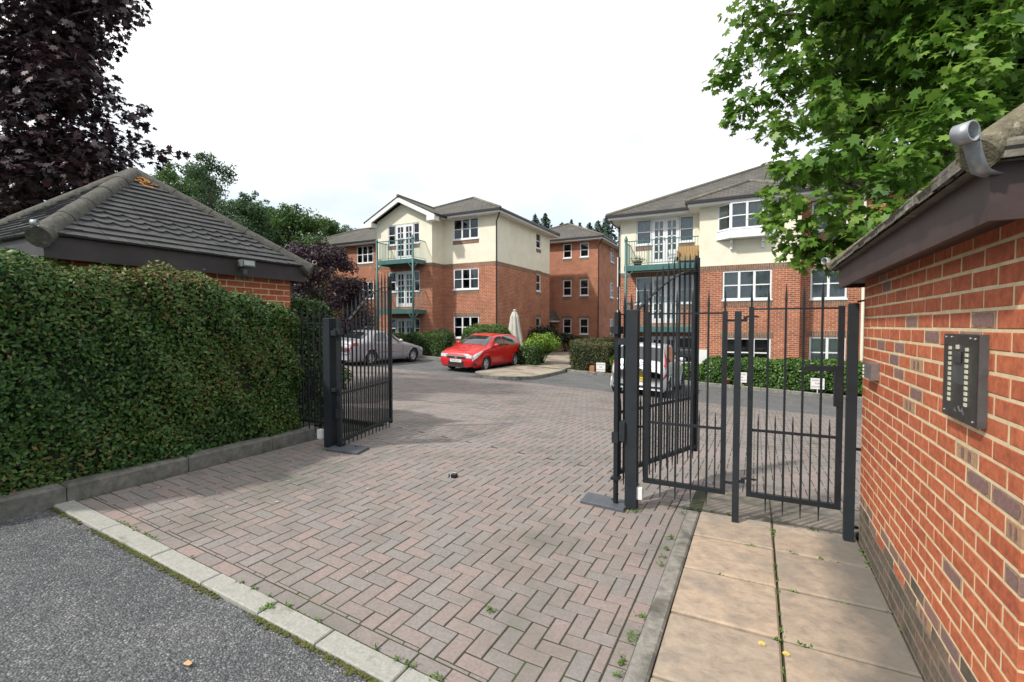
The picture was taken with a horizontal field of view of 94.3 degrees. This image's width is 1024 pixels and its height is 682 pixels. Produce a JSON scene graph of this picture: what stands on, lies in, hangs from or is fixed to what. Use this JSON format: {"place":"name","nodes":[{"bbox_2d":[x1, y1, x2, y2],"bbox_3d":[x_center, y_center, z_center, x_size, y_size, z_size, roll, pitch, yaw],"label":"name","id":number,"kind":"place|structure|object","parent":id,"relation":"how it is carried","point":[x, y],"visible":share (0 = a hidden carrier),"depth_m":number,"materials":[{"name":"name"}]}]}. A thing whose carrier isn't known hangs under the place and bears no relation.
{"place":"outdoors","nodes":[
{"label":"outdoors","id":0,"kind":"place"},
{"bbox_2d":[3,421,317,494],"bbox_3d":[-6.324,1.176,3.629,4.470,0.051,8.600,1,2,27],"label":"planting bed","id":1,"kind":"object","parent":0,"point":[306,424],"visible":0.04,"depth_m":6.09,"materials":[{"name":"soil"}]},
{"bbox_2d":[0,241,306,503],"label":"clipped hedge","id":2,"kind":"object","parent":1,"relation":"on","point":[107,369],"visible":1,"depth_m":4.31,"materials":[{"name":"green plant"}]},
{"bbox_2d":[0,508,368,681],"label":"road","id":3,"kind":"structure","parent":0,"point":[79,603],"depth_m":2.49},
{"bbox_2d":[0,0,909,245],"label":"sky","id":4,"kind":"structure","parent":0,"point":[581,111],"materials":[{"name":"white"}]},
{"bbox_2d":[77,363,861,681],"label":"driveway","id":5,"kind":"structure","parent":0,"point":[424,425],"depth_m":3.87,"materials":[{"name":"brick"}]},
{"bbox_2d":[317,318,337,447],"bbox_3d":[-2.167,0.548,5.638,0.270,1.639,0.150,1,2,27],"label":"gate post","id":6,"kind":"object","parent":5,"relation":"on","point":[328,433],"visible":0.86,"depth_m":5.61,"materials":[{"name":"black metal"}]},
{"bbox_2d":[333,274,392,443],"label":"driveway gate","id":7,"kind":"structure","parent":6,"relation":"attached to","point":[361,402],"depth_m":6.22,"materials":[{"name":"metal"}]},
{"bbox_2d":[326,443,368,454],"bbox_3d":[-1.933,1.270,5.604,0.400,0.100,0.270,0,2,13],"label":"gate motor","id":8,"kind":"object","parent":5,"relation":"on","point":[345,448],"visible":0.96,"depth_m":5.55,"materials":[{"name":"metal"}]},
{"bbox_2d":[133,398,606,571],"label":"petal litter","id":9,"kind":"object","parent":5,"relation":"on","point":[322,488],"visible":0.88,"depth_m":4.52,"materials":[{"name":"pink plant"}]},
{"bbox_2d":[580,475,624,512],"bbox_3d":[0.872,1.411,4.458,0.400,0.305,0.270,1,2,24],"label":"gate motor","id":10,"kind":"object","parent":5,"relation":"on","point":[614,503],"visible":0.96,"depth_m":4.40,"materials":[{"name":"metal"}]},
{"bbox_2d":[618,309,642,509],"bbox_3d":[1.084,0.679,4.354,0.230,1.930,0.132,1,2,27],"label":"gate post","id":11,"kind":"object","parent":5,"relation":"on","point":[628,431],"visible":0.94,"depth_m":4.32,"materials":[{"name":"black metal"}]},
{"bbox_2d":[611,254,699,484],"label":"driveway gate","id":12,"kind":"structure","parent":11,"relation":"attached to","point":[617,329],"depth_m":4.97,"materials":[{"name":"metal"}]},
{"bbox_2d":[638,289,734,503],"bbox_3d":[1.516,0.489,4.188,0.795,1.875,0.058,1,2,27],"label":"railing panel","id":13,"kind":"object","parent":11,"relation":"attached to","point":[690,486],"visible":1,"depth_m":4.19,"materials":[{"name":"paint"}]},
{"bbox_2d":[479,365,563,375],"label":"footway","id":14,"kind":"structure","parent":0,"point":[518,370],"depth_m":18.73,"materials":[{"name":"beige concrete"}]},
{"bbox_2d":[508,349,570,368],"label":"lawn","id":15,"kind":"structure","parent":0,"point":[545,353],"depth_m":26.76,"materials":[{"name":"green plant"}]},
{"bbox_2d":[508,309,523,345],"bbox_3d":[0.133,-0.362,24.575,1.082,2.564,1.082,-2,2,-40],"label":"folded parasol","id":16,"kind":"object","parent":15,"relation":"on","point":[514,328],"visible":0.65,"depth_m":24.34,"materials":[{"name":"fabric"}]},
{"bbox_2d":[518,343,542,364],"bbox_3d":[0.741,0.589,21.657,1.302,1.026,1.054,1,2,27],"label":"box bush","id":17,"kind":"object","parent":15,"relation":"on","point":[528,354],"visible":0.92,"depth_m":21.36,"materials":[{"name":"green plant"}]},
{"bbox_2d":[521,332,561,362],"bbox_3d":[1.448,0.354,22.481,2.031,1.623,1.877,1,2,27],"label":"golden shrub","id":18,"kind":"object","parent":15,"relation":"on","point":[545,342],"visible":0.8,"depth_m":22.09,"materials":[{"name":"green plant"}]},
{"bbox_2d":[527,323,562,352],"bbox_3d":[1.961,-0.013,28.922,2.196,2.202,2.587,0,2,-4],"label":"dark shrub","id":19,"kind":"object","parent":15,"relation":"on","point":[542,330],"visible":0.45,"depth_m":28.51,"materials":[{"name":"green plant"}]},
{"bbox_2d":[523,348,570,368],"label":"garden path","id":20,"kind":"structure","parent":0,"point":[559,358],"depth_m":24.02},
{"bbox_2d":[316,365,858,541],"bbox_3d":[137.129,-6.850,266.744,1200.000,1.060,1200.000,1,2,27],"label":"ground","id":21,"kind":"structure","parent":0,"point":[319,426],"depth_m":7.15,"materials":[{"name":"soil"}]},
{"bbox_2d":[0,0,191,218],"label":"copper maple","id":22,"kind":"object","parent":21,"relation":"on","point":[52,67],"visible":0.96,"depth_m":7.79,"materials":[{"name":"purple plant"}]},
{"bbox_2d":[0,168,316,377],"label":"brick gatehouse","id":23,"kind":"object","parent":21,"relation":"on","point":[130,218],"visible":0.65,"depth_m":5.40,"materials":[{"name":"tile"}]},
{"bbox_2d":[0,426,318,520],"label":"curb","id":24,"kind":"structure","parent":21,"relation":"on","point":[24,502],"depth_m":4.25,"materials":[{"name":"grey concrete"}]},
{"bbox_2d":[279,306,326,431],"bbox_3d":[-2.658,0.348,5.946,0.990,1.550,0.040,1,2,27],"label":"railing panel","id":25,"kind":"object","parent":24,"relation":"on","point":[314,420],"visible":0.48,"depth_m":5.85,"materials":[{"name":"paint"}]},
{"bbox_2d":[147,161,199,196],"bbox_3d":[-17.388,-3.998,24.208,4.422,10.358,4.431,1,2,27],"label":"broadleaf tree","id":26,"kind":"object","parent":21,"relation":"on","point":[170,174],"visible":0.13,"depth_m":23.71,"materials":[{"name":"green plant"}]},
{"bbox_2d":[163,163,231,217],"bbox_3d":[-22.151,-5.609,32.797,6.520,13.010,6.603,1,2,27],"label":"broadleaf tree","id":27,"kind":"object","parent":21,"relation":"on","point":[183,172],"visible":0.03,"depth_m":32.57,"materials":[{"name":"green plant"}]},
{"bbox_2d":[181,151,246,221],"bbox_3d":[-17.582,-5.076,28.243,3.926,12.244,5.025,-2,2,-39],"label":"broadleaf tree","id":28,"kind":"object","parent":21,"relation":"on","point":[198,173],"visible":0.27,"depth_m":27.92,"materials":[{"name":"green plant"}]},
{"bbox_2d":[54,500,438,681],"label":"channel kerb","id":29,"kind":"structure","parent":21,"relation":"on","point":[380,667],"depth_m":2.70,"materials":[{"name":"concrete"}]},
{"bbox_2d":[47,507,433,681],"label":"moss","id":30,"kind":"object","parent":29,"relation":"on","point":[349,669],"visible":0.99,"depth_m":2.68,"materials":[{"name":"green plant"}]},
{"bbox_2d":[216,190,282,247],"bbox_3d":[-14.934,-3.764,27.250,3.730,9.690,4.266,-1,2,-28],"label":"broadleaf tree","id":31,"kind":"object","parent":21,"relation":"on","point":[248,211],"visible":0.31,"depth_m":26.56,"materials":[{"name":"green plant"}]},
{"bbox_2d":[241,198,285,246],"bbox_3d":[-16.939,-4.475,33.185,4.501,10.716,4.533,1,2,27],"label":"broadleaf tree","id":32,"kind":"object","parent":21,"relation":"on","point":[267,208],"visible":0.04,"depth_m":32.39,"materials":[{"name":"green plant"}]},
{"bbox_2d":[254,202,339,317],"bbox_3d":[-14.233,-3.815,29.952,6.397,9.618,6.422,1,2,27],"label":"broadleaf tree","id":33,"kind":"object","parent":21,"relation":"on","point":[292,222],"visible":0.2,"depth_m":29.36,"materials":[{"name":"green plant"}]},
{"bbox_2d":[290,292,334,425],"bbox_3d":[-3.504,0.245,7.315,1.750,2.049,1.212,1,2,27],"label":"evergreen bush","id":34,"kind":"object","parent":21,"relation":"on","point":[297,302],"visible":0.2,"depth_m":6.90,"materials":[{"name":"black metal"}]},
{"bbox_2d":[284,240,373,333],"bbox_3d":[-9.248,-1.869,22.483,5.236,5.837,5.004,1,2,27],"label":"purple plum tree","id":35,"kind":"object","parent":21,"relation":"on","point":[346,292],"visible":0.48,"depth_m":21.65,"materials":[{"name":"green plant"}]},
{"bbox_2d":[309,216,358,259],"bbox_3d":[-15.750,-4.922,40.363,6.016,11.137,6.494,1,2,27],"label":"broadleaf tree","id":36,"kind":"object","parent":21,"relation":"on","point":[333,227],"visible":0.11,"depth_m":39.40,"materials":[{"name":"green plant"}]},
{"bbox_2d":[310,228,376,329],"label":"apartment block","id":37,"kind":"structure","parent":21,"relation":"on","point":[360,243],"depth_m":35.11,"materials":[{"name":"red brick"}]},
{"bbox_2d":[357,245,373,263],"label":"window","id":38,"kind":"structure","parent":37,"relation":"in","point":[366,251],"depth_m":35.05,"materials":[{"name":"white plastic"}]},
{"bbox_2d":[342,364,351,387],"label":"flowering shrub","id":39,"kind":"object","parent":21,"relation":"on","point":[350,373],"visible":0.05,"depth_m":9.32,"materials":[{"name":"green plant"}]},
{"bbox_2d":[364,194,559,350],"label":"apartment block","id":40,"kind":"structure","parent":21,"relation":"on","point":[457,267],"depth_m":26.33,"materials":[{"name":"red brick"}]},
{"bbox_2d":[387,225,407,252],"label":"sidelight window","id":41,"kind":"structure","parent":40,"relation":"in","point":[394,235],"depth_m":27.51,"materials":[{"name":"white plastic"}]},
{"bbox_2d":[389,272,408,296],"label":"sidelight window","id":42,"kind":"structure","parent":40,"relation":"in","point":[394,273],"depth_m":27.57,"materials":[{"name":"white plastic"}]},
{"bbox_2d":[392,318,408,334],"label":"sidelight window","id":43,"kind":"structure","parent":40,"relation":"in","point":[394,328],"depth_m":27.69,"materials":[{"name":"grey glass"}]},
{"bbox_2d":[396,223,417,258],"bbox_3d":[-5.830,-5.603,26.835,1.860,2.080,0.830,1,2,27],"label":"french door","id":44,"kind":"structure","parent":40,"relation":"in","point":[410,225],"depth_m":26.62,"materials":[{"name":"white plastic"}]},
{"bbox_2d":[396,271,417,306],"bbox_3d":[-5.830,-2.964,26.923,1.860,2.100,0.830,1,2,27],"label":"french door","id":45,"kind":"structure","parent":40,"relation":"in","point":[405,273],"depth_m":26.77,"materials":[{"name":"white plastic"}]},
{"bbox_2d":[396,318,417,333],"bbox_3d":[-5.830,-0.316,27.011,1.860,2.140,0.830,1,2,27],"label":"french door","id":46,"kind":"structure","parent":40,"relation":"in","point":[405,320],"depth_m":26.81,"materials":[{"name":"grey glass"}]},
{"bbox_2d":[414,222,419,243],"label":"sidelight window","id":47,"kind":"structure","parent":40,"relation":"in","point":[418,232],"depth_m":26.20,"materials":[{"name":"white plastic"}]},
{"bbox_2d":[414,270,419,291],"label":"sidelight window","id":48,"kind":"structure","parent":40,"relation":"in","point":[418,271],"depth_m":26.27,"materials":[{"name":"white plastic"}]},
{"bbox_2d":[452,217,478,240],"bbox_3d":[-2.357,-6.026,26.185,2.240,1.530,0.785,1,2,27],"label":"window","id":49,"kind":"structure","parent":40,"relation":"in","point":[467,230],"depth_m":26.43,"materials":[{"name":"white plastic"}]},
{"bbox_2d":[453,268,478,290],"bbox_3d":[-2.357,-3.303,26.276,2.240,1.540,0.785,1,2,27],"label":"window","id":50,"kind":"structure","parent":40,"relation":"in","point":[466,279],"depth_m":26.18,"materials":[{"name":"white plastic"}]},
{"bbox_2d":[454,316,478,338],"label":"window","id":51,"kind":"structure","parent":40,"relation":"in","point":[462,321],"depth_m":26.73,"materials":[{"name":"glass"}]},
{"bbox_2d":[475,365,565,379],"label":"footway kerb","id":52,"kind":"structure","parent":21,"relation":"on","point":[480,375],"depth_m":17.01,"materials":[{"name":"concrete"}]},
{"bbox_2d":[541,213,551,227],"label":"conifer tree","id":53,"kind":"object","parent":21,"relation":"on","point":[545,220],"visible":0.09,"depth_m":65.73,"materials":[{"name":"green plant"}]},
{"bbox_2d":[555,332,580,350],"bbox_3d":[3.459,0.256,30.673,1.815,1.692,2.096,1,2,27],"label":"dark shrub","id":54,"kind":"object","parent":21,"relation":"on","point":[567,338],"visible":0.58,"depth_m":30.35,"materials":[{"name":"green plant"}]},
{"bbox_2d":[549,223,617,349],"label":"apartment block","id":55,"kind":"structure","parent":21,"relation":"on","point":[583,285],"depth_m":33.63,"materials":[{"name":"red brick"}]},
{"bbox_2d":[562,244,571,258],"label":"window","id":56,"kind":"structure","parent":55,"relation":"in","point":[567,248],"depth_m":34.25,"materials":[{"name":"white plastic"}]},
{"bbox_2d":[562,280,571,296],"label":"window","id":57,"kind":"structure","parent":55,"relation":"in","point":[566,283],"depth_m":34.37,"materials":[{"name":"white plastic"}]},
{"bbox_2d":[563,318,570,334],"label":"window","id":58,"kind":"structure","parent":55,"relation":"in","point":[566,322],"depth_m":34.47,"materials":[{"name":"white plastic"}]},
{"bbox_2d":[579,242,588,257],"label":"window","id":59,"kind":"structure","parent":55,"relation":"in","point":[584,247],"depth_m":33.68,"materials":[{"name":"white plastic"}]},
{"bbox_2d":[579,279,588,295],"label":"window","id":60,"kind":"structure","parent":55,"relation":"in","point":[584,283],"depth_m":33.77,"materials":[{"name":"white plastic"}]},
{"bbox_2d":[579,318,588,334],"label":"window","id":61,"kind":"structure","parent":55,"relation":"in","point":[583,321],"depth_m":33.86,"materials":[{"name":"white plastic"}]},
{"bbox_2d":[594,216,617,242],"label":"conifer tree","id":62,"kind":"object","parent":21,"relation":"on","point":[606,230],"visible":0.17,"depth_m":61.66,"materials":[{"name":"green plant"}]},
{"bbox_2d":[417,355,861,400],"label":"bed kerb","id":63,"kind":"structure","parent":21,"relation":"on","point":[712,384],"depth_m":17.26,"materials":[{"name":"concrete"}]},
{"bbox_2d":[623,510,699,681],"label":"path edging kerb","id":64,"kind":"structure","parent":21,"relation":"on","point":[642,662],"depth_m":2.77,"materials":[{"name":"concrete"}]},
{"bbox_2d":[606,159,914,364],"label":"apartment block","id":65,"kind":"structure","parent":21,"relation":"on","point":[736,255],"depth_m":18.61,"materials":[{"name":"red brick"}]},
{"bbox_2d":[635,277,650,304],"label":"sidelight window","id":66,"kind":"structure","parent":65,"relation":"in","point":[640,281],"depth_m":21.15,"materials":[{"name":"grey glass"}]},
{"bbox_2d":[635,219,651,246],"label":"sidelight window","id":67,"kind":"structure","parent":65,"relation":"in","point":[643,227],"depth_m":21.03,"materials":[{"name":"white plastic"}]},
{"bbox_2d":[652,336,675,347],"bbox_3d":[6.796,0.718,21.036,1.750,2.070,0.830,1,2,27],"label":"french door","id":68,"kind":"structure","parent":65,"relation":"in","point":[653,337],"depth_m":20.68,"materials":[{"name":"grey glass"}]},
{"bbox_2d":[651,216,678,263],"bbox_3d":[6.796,-4.399,20.867,1.750,2.090,0.830,1,2,27],"label":"french door","id":69,"kind":"structure","parent":65,"relation":"in","point":[668,227],"depth_m":20.57,"materials":[{"name":"white plastic"}]},
{"bbox_2d":[652,276,678,322],"bbox_3d":[6.796,-1.851,20.951,1.750,2.150,0.830,1,2,27],"label":"french door","id":70,"kind":"structure","parent":65,"relation":"in","point":[659,277],"depth_m":20.64,"materials":[{"name":"white glass"}]},
{"bbox_2d":[680,336,690,364],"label":"sidelight window","id":71,"kind":"structure","parent":65,"relation":"in","point":[681,337],"depth_m":20.97,"materials":[{"name":"black glass"}]},
{"bbox_2d":[679,215,694,242],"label":"sidelight window","id":72,"kind":"structure","parent":65,"relation":"in","point":[686,223],"depth_m":20.21,"materials":[{"name":"white plastic"}]},
{"bbox_2d":[680,275,693,303],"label":"sidelight window","id":73,"kind":"structure","parent":65,"relation":"in","point":[682,276],"depth_m":20.29,"materials":[{"name":"grey glass"}]},
{"bbox_2d":[676,245,698,262],"bbox_3d":[7.320,-3.582,19.769,0.850,0.790,0.550,1,2,27],"label":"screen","id":74,"kind":"object","parent":65,"relation":"on","point":[694,250],"visible":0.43,"depth_m":19.82,"materials":[{"name":"beige wood"}]},
{"bbox_2d":[721,269,771,300],"bbox_3d":[9.177,-2.067,18.564,2.300,1.540,0.785,1,2,27],"label":"window","id":75,"kind":"structure","parent":65,"relation":"in","point":[738,285],"depth_m":18.31,"materials":[{"name":"white plastic"}]},
{"bbox_2d":[716,199,778,249],"bbox_3d":[8.903,-4.399,17.986,2.196,1.760,0.502,1,2,27],"label":"oriel window","id":76,"kind":"structure","parent":65,"relation":"in","point":[740,227],"depth_m":17.97,"materials":[{"name":"white plastic"}]},
{"bbox_2d":[727,338,770,357],"bbox_3d":[9.177,0.537,18.650,2.300,1.550,0.785,1,2,27],"label":"window","id":77,"kind":"structure","parent":65,"relation":"in","point":[760,344],"depth_m":18.81,"materials":[{"name":"black glass"}]},
{"bbox_2d":[809,337,845,362],"bbox_3d":[11.966,0.530,18.115,1.750,1.600,0.785,1,2,27],"label":"window","id":78,"kind":"structure","parent":65,"relation":"in","point":[830,344],"depth_m":17.92,"materials":[{"name":"white plastic"}]},
{"bbox_2d":[809,268,847,300],"bbox_3d":[11.966,-2.059,18.030,1.750,1.560,0.785,1,2,27],"label":"window","id":79,"kind":"structure","parent":65,"relation":"in","point":[832,291],"depth_m":17.84,"materials":[{"name":"white plastic"}]},
{"bbox_2d":[811,202,848,231],"bbox_3d":[11.966,-4.568,17.946,1.750,1.500,0.785,1,2,27],"label":"window","id":80,"kind":"structure","parent":65,"relation":"in","point":[814,206],"depth_m":17.85,"materials":[{"name":"white plastic"}]},
{"bbox_2d":[810,378,824,392],"bbox_3d":[10.345,1.622,16.089,0.400,0.722,0.027,1,2,26],"label":"parking sign","id":81,"kind":"object","parent":21,"relation":"on","point":[815,383],"visible":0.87,"depth_m":16.09,"materials":[{"name":"white plastic"}]},
{"bbox_2d":[701,0,1023,277],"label":"maple tree","id":82,"kind":"object","parent":21,"relation":"on","point":[944,66],"visible":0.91,"depth_m":5.21,"materials":[{"name":"green plant"}]},
{"bbox_2d":[821,103,1023,681],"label":"brick gatehouse","id":83,"kind":"object","parent":21,"relation":"on","point":[941,529],"visible":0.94,"depth_m":1.94,"materials":[{"name":"brick"}]},
{"bbox_2d":[842,299,864,541],"bbox_3d":[2.649,0.677,3.682,0.104,1.991,0.073,1,2,27],"label":"fence post","id":84,"kind":"object","parent":83,"relation":"attached to","point":[850,450],"visible":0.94,"depth_m":3.66,"materials":[{"name":"black metal"}]},
{"bbox_2d":[862,361,879,380],"bbox_3d":[2.485,0.207,3.291,0.051,0.112,0.260,1,2,27],"label":"keypad","id":85,"kind":"object","parent":83,"relation":"attached to","point":[870,370],"visible":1,"depth_m":3.20,"materials":[{"name":"metal"}]},
{"bbox_2d":[942,333,988,428],"bbox_3d":[1.752,0.141,1.845,0.035,0.336,0.343,1,2,27],"label":"intercom panel","id":86,"kind":"object","parent":83,"relation":"attached to","point":[965,377],"visible":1,"depth_m":1.78,"materials":[{"name":"metal"}]},
{"bbox_2d":[345,364,860,461],"bbox_3d":[0.071,1.492,12.556,21.900,0.902,6.300,1,2,27],"label":"paving bed","id":87,"kind":"object","parent":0,"point":[603,409],"visible":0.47,"depth_m":10.91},
{"bbox_2d":[345,418,860,511],"bbox_3d":[-1.963,1.397,8.593,21.900,0.512,2.600,1,2,27],"label":"paving bed","id":88,"kind":"object","parent":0,"point":[684,464],"visible":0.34,"depth_m":6.12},
{"bbox_2d":[345,358,861,419],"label":"car park","id":89,"kind":"structure","parent":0,"point":[602,383],"depth_m":16.19,"materials":[{"name":"grey asphalt"}]},
{"bbox_2d":[342,330,422,365],"bbox_3d":[-5.873,0.226,20.799,2.054,1.420,4.610,4,3,27],"label":"parked car","id":90,"kind":"object","parent":89,"relation":"on","point":[409,352],"visible":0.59,"depth_m":19.84,"materials":[{"name":"silver metal"}]},
{"bbox_2d":[441,331,520,370],"bbox_3d":[-1.211,0.372,20.438,2.050,1.566,4.284,4,4,27],"label":"parked car","id":91,"kind":"object","parent":89,"relation":"on","point":[483,351],"visible":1,"depth_m":19.42,"materials":[{"name":"red paint"}]},
{"bbox_2d":[610,342,682,396],"bbox_3d":[4.616,0.851,15.772,1.994,1.605,4.080,4,2,27],"label":"parked car","id":92,"kind":"object","parent":89,"relation":"on","point":[658,370],"visible":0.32,"depth_m":14.02,"materials":[{"name":"silver metal"}]},
{"bbox_2d":[567,369,861,396],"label":"bed soil","id":93,"kind":"structure","parent":0,"point":[859,395],"depth_m":16.50,"materials":[{"name":"brown soil"}]},
{"bbox_2d":[568,336,613,372],"bbox_3d":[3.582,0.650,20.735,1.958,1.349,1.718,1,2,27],"label":"box hedge","id":94,"kind":"object","parent":93,"relation":"on","point":[586,355],"visible":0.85,"depth_m":20.16,"materials":[{"name":"green plant"}]},
{"bbox_2d":[596,363,604,371],"bbox_3d":[3.681,1.203,19.694,0.380,0.608,0.026,1,2,27],"label":"parking sign","id":95,"kind":"object","parent":93,"relation":"on","point":[600,367],"visible":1,"depth_m":19.68,"materials":[{"name":"white plastic"}]},
{"bbox_2d":[681,362,704,381],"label":"laurel hedge","id":96,"kind":"object","parent":93,"relation":"on","point":[701,375],"visible":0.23,"depth_m":18.20,"materials":[{"name":"green plant"}]},
{"bbox_2d":[699,350,706,363],"bbox_3d":[7.564,0.975,19.002,0.429,1.265,0.040,1,2,27],"label":"wall board","id":97,"kind":"object","parent":93,"relation":"on","point":[702,355],"depth_m":18.95,"materials":[{"name":"white plastic"}]},
{"bbox_2d":[741,372,746,382],"bbox_3d":[8.331,1.485,17.278,0.380,0.697,0.026,1,2,27],"label":"parking sign","id":98,"kind":"object","parent":93,"relation":"on","point":[743,377],"visible":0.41,"depth_m":17.22,"materials":[{"name":"white plastic"}]},
{"bbox_2d":[700,355,862,395],"bbox_3d":[10.559,1.161,16.755,7.278,1.241,1.292,1,2,27],"label":"laurel hedge","id":99,"kind":"object","parent":93,"relation":"on","point":[793,373],"visible":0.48,"depth_m":16.80,"materials":[{"name":"green plant"}]},
{"bbox_2d":[692,491,856,539],"bbox_3d":[2.374,1.586,4.445,1.270,0.051,0.860,1,2,27],"label":"footpath bed","id":100,"kind":"object","parent":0,"point":[700,501],"visible":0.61,"depth_m":4.59,"materials":[{"name":"grey concrete"}]},
{"bbox_2d":[701,491,859,538],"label":"footpath slabs","id":101,"kind":"structure","parent":0,"point":[830,521],"depth_m":4.35,"materials":[{"name":"grey concrete"}]},
{"bbox_2d":[83,447,901,680],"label":"paving weeds","id":102,"kind":"object","parent":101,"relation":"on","point":[406,663],"visible":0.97,"depth_m":2.75,"materials":[{"name":"green plant"}]},
{"bbox_2d":[649,512,924,681],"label":"footpath flags","id":103,"kind":"object","parent":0,"point":[720,626],"visible":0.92,"depth_m":2.74},
{"bbox_2d":[732,311,741,522],"bbox_3d":[1.900,0.703,4.018,0.052,1.912,0.052,1,2,27],"label":"fence post","id":104,"kind":"object","parent":103,"relation":"on","point":[736,415],"visible":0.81,"depth_m":3.99,"materials":[{"name":"black metal"}]},
{"bbox_2d":[739,282,844,520],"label":"pedestrian gate","id":105,"kind":"structure","parent":104,"relation":"attached to","point":[838,382],"depth_m":3.79,"materials":[{"name":"metal"}]},
{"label":"bed soil","id":106,"kind":"structure","parent":0,"visible":0},
{"bbox_2d":[392,332,408,341],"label":"clipped bush","id":107,"kind":"object","parent":106,"relation":"on","point":[403,336],"visible":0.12,"depth_m":24.79,"materials":[{"name":"green plant"}]},
{"bbox_2d":[405,330,455,356],"bbox_3d":[-4.225,0.150,24.507,2.813,1.434,1.423,1,2,27],"label":"clipped bush","id":108,"kind":"object","parent":106,"relation":"on","point":[434,343],"visible":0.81,"depth_m":23.96,"materials":[{"name":"green plant"}]},
{"bbox_2d":[461,323,511,340],"bbox_3d":[-1.291,-0.024,24.118,2.790,1.888,1.727,1,2,27],"label":"domed bush","id":109,"kind":"object","parent":106,"relation":"on","point":[481,328],"visible":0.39,"depth_m":23.73,"materials":[{"name":"green plant"}]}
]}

